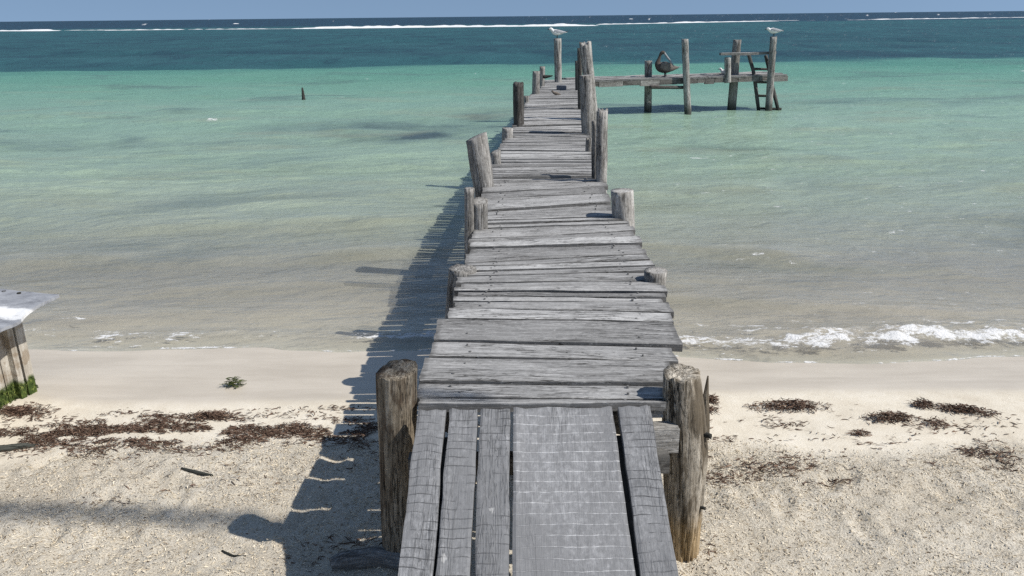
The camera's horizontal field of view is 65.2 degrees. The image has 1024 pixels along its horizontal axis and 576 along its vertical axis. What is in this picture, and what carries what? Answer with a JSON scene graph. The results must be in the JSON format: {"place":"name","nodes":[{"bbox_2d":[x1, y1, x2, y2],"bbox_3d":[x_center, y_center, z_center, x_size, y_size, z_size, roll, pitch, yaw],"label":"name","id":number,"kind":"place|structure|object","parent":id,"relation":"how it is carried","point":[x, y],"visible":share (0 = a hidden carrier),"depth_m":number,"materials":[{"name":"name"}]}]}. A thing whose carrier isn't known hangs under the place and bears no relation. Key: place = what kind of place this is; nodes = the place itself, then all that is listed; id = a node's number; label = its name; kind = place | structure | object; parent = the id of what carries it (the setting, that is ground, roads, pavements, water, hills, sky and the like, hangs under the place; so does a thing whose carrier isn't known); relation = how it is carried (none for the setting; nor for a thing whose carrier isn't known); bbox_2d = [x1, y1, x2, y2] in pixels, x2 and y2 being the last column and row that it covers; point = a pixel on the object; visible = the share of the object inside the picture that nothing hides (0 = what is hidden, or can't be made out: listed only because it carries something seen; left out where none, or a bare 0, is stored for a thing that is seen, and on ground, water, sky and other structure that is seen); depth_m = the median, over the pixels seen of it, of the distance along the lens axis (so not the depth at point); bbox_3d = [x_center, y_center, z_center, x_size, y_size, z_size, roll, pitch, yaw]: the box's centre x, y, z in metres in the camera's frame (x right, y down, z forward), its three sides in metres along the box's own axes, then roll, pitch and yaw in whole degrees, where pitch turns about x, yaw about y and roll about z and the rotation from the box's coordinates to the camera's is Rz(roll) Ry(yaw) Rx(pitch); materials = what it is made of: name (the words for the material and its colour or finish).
{"place":"outdoors","nodes":[
{"label":"outdoors","id":0,"kind":"place"},
{"bbox_2d":[0,11,1023,362],"bbox_3d":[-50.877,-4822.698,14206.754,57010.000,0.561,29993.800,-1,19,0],"label":"sea","id":1,"kind":"structure","parent":0,"point":[890,141],"depth_m":19.95,"materials":[{"name":"teal liquid"}]},
{"bbox_2d":[301,88,305,99],"bbox_3d":[-8.035,-7.111,30.919,0.151,1.235,0.154,-1,19,0],"label":"wooden stake","id":2,"kind":"object","parent":1,"relation":"in","point":[303,96],"visible":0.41,"depth_m":30.78,"materials":[{"name":"wood"}]},
{"bbox_2d":[0,17,1019,30],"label":"breaking waves","id":3,"kind":"object","parent":1,"relation":"on","point":[398,26],"visible":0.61,"depth_m":243.43,"materials":[{"name":"white liquid"}]},
{"bbox_2d":[0,266,1023,575],"bbox_3d":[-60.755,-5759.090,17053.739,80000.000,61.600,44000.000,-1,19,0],"label":"beach ground","id":4,"kind":"structure","parent":0,"point":[270,340],"depth_m":6.03,"materials":[{"name":"beige sand"}]},
{"bbox_2d":[0,404,49,415],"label":"seaweed clump","id":5,"kind":"object","parent":4,"relation":"on","point":[18,409],"visible":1,"depth_m":6.01,"materials":[{"name":"brown plant"}]},
{"bbox_2d":[0,289,58,407],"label":"hut","id":6,"kind":"object","parent":4,"relation":"on","point":[17,378],"visible":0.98,"depth_m":6.10,"materials":[{"name":"grey wood"}]},
{"bbox_2d":[181,467,213,475],"bbox_3d":[-2.014,1.178,5.117,0.232,0.036,0.026,4,19,13],"label":"driftwood stick","id":7,"kind":"object","parent":4,"relation":"on","point":[196,472],"visible":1,"depth_m":5.11,"materials":[{"name":"grey wood"}]},
{"bbox_2d":[179,408,237,421],"bbox_3d":[-2.246,0.937,5.934,0.441,0.047,0.234,-1,19,0],"label":"seaweed clump","id":8,"kind":"object","parent":4,"relation":"on","point":[219,413],"visible":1,"depth_m":5.94,"materials":[{"name":"brown plant"}]},
{"bbox_2d":[220,376,246,387],"bbox_3d":[-2.285,0.754,6.506,0.231,0.101,0.174,-1,19,0],"label":"green weed clump","id":9,"kind":"object","parent":4,"relation":"on","point":[238,382],"visible":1,"depth_m":6.49,"materials":[{"name":"green plant"}]},
{"bbox_2d":[221,550,245,556],"bbox_3d":[-1.508,1.444,4.338,0.166,0.037,0.012,7,20,21],"label":"driftwood stick","id":10,"kind":"object","parent":4,"relation":"on","point":[230,554],"visible":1,"depth_m":4.34,"materials":[{"name":"grey wood"}]},
{"bbox_2d":[329,546,399,570],"bbox_3d":[-0.647,1.433,4.203,0.643,0.124,0.140,1,19,6],"label":"driftwood log","id":11,"kind":"object","parent":4,"relation":"on","point":[368,557],"visible":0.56,"depth_m":4.17,"materials":[{"name":"grey wood"}]},
{"bbox_2d":[0,402,1022,575],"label":"seaweed wrack","id":12,"kind":"object","parent":4,"relation":"on","point":[78,432],"visible":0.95,"depth_m":5.62,"materials":[{"name":"brown plant"}]},
{"bbox_2d":[0,443,35,451],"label":"driftwood branch","id":13,"kind":"object","parent":12,"relation":"in","point":[9,447],"visible":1,"depth_m":5.50,"materials":[{"name":"grey wood"}]},
{"bbox_2d":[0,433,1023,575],"bbox_3d":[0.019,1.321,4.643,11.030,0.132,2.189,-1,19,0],"label":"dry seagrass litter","id":14,"kind":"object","parent":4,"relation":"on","point":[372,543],"visible":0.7,"depth_m":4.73,"materials":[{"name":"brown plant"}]},
{"bbox_2d":[376,36,787,575],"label":"wooden pier","id":15,"kind":"structure","parent":4,"relation":"on","point":[556,333],"depth_m":4.14,"materials":[{"name":"grey wood"}]},
{"bbox_2d":[547,28,567,37],"bbox_3d":[1.285,-7.169,22.480,0.618,0.290,0.166,-5,19,-14],"label":"seagull","id":16,"kind":"object","parent":15,"relation":"on","point":[556,32],"visible":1,"depth_m":22.41,"materials":[{"name":"white"}]},
{"bbox_2d":[556,85,566,89],"bbox_3d":[1.271,-5.153,20.553,0.250,0.100,0.140,-1,19,0],"label":"concrete block","id":17,"kind":"object","parent":15,"relation":"on","point":[561,87],"depth_m":20.49,"materials":[{"name":"grey concrete"}]},
{"bbox_2d":[655,51,680,76],"bbox_3d":[4.736,-6.804,24.265,0.794,0.758,0.378,3,19,9],"label":"pelican","id":18,"kind":"object","parent":15,"relation":"on","point":[664,67],"visible":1,"depth_m":24.18,"materials":[{"name":"grey"}]},
{"bbox_2d":[765,27,782,34],"bbox_3d":[7.951,-7.759,24.236,0.634,0.259,0.170,-3,19,-7],"label":"seagull","id":19,"kind":"object","parent":15,"relation":"on","point":[773,31],"visible":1,"depth_m":24.16,"materials":[{"name":"white"}]},
{"bbox_2d":[709,394,718,404],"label":"seaweed clump","id":20,"kind":"object","parent":4,"relation":"on","point":[711,398],"visible":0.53,"depth_m":6.08,"materials":[{"name":"brown plant"}]},
{"bbox_2d":[709,405,722,414],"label":"seaweed clump","id":21,"kind":"object","parent":4,"relation":"on","point":[711,408],"visible":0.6,"depth_m":5.93,"materials":[{"name":"brown plant"}]},
{"bbox_2d":[744,397,834,413],"bbox_3d":[2.072,0.865,5.984,0.688,0.070,0.281,-1,19,0],"label":"seaweed clump","id":22,"kind":"object","parent":4,"relation":"on","point":[803,404],"visible":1,"depth_m":5.97,"materials":[{"name":"brown plant"}]},
{"bbox_2d":[845,428,871,436],"bbox_3d":[2.402,0.998,5.546,0.194,0.043,0.116,-8,20,-20],"label":"seaweed clump","id":23,"kind":"object","parent":4,"relation":"on","point":[858,433],"visible":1,"depth_m":5.54,"materials":[{"name":"brown plant"}]},
{"bbox_2d":[858,410,922,424],"bbox_3d":[2.740,0.918,5.770,0.483,0.071,0.213,-1,19,0],"label":"seaweed clump","id":24,"kind":"object","parent":4,"relation":"on","point":[889,414],"visible":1,"depth_m":5.75,"materials":[{"name":"brown plant"}]},
{"bbox_2d":[906,397,935,408],"bbox_3d":[3.063,0.855,5.980,0.182,0.061,0.200,-10,21,-25],"label":"seaweed clump","id":25,"kind":"object","parent":4,"relation":"on","point":[924,403],"visible":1,"depth_m":5.97,"materials":[{"name":"brown plant"}]},
{"bbox_2d":[922,416,949,426],"bbox_3d":[3.004,0.941,5.703,0.212,0.059,0.151,5,19,15],"label":"seaweed clump","id":26,"kind":"object","parent":4,"relation":"on","point":[936,422],"visible":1,"depth_m":5.69,"materials":[{"name":"brown plant"}]},
{"bbox_2d":[931,402,1011,420],"bbox_3d":[3.345,0.883,5.861,0.544,0.072,0.227,8,20,23],"label":"seaweed clump","id":27,"kind":"object","parent":4,"relation":"on","point":[961,408],"visible":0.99,"depth_m":5.85,"materials":[{"name":"brown plant"}]},
{"bbox_2d":[0,0,1023,21],"label":"sky","id":28,"kind":"structure","parent":0,"point":[10,10],"materials":[{"name":"blue"}]}
]}

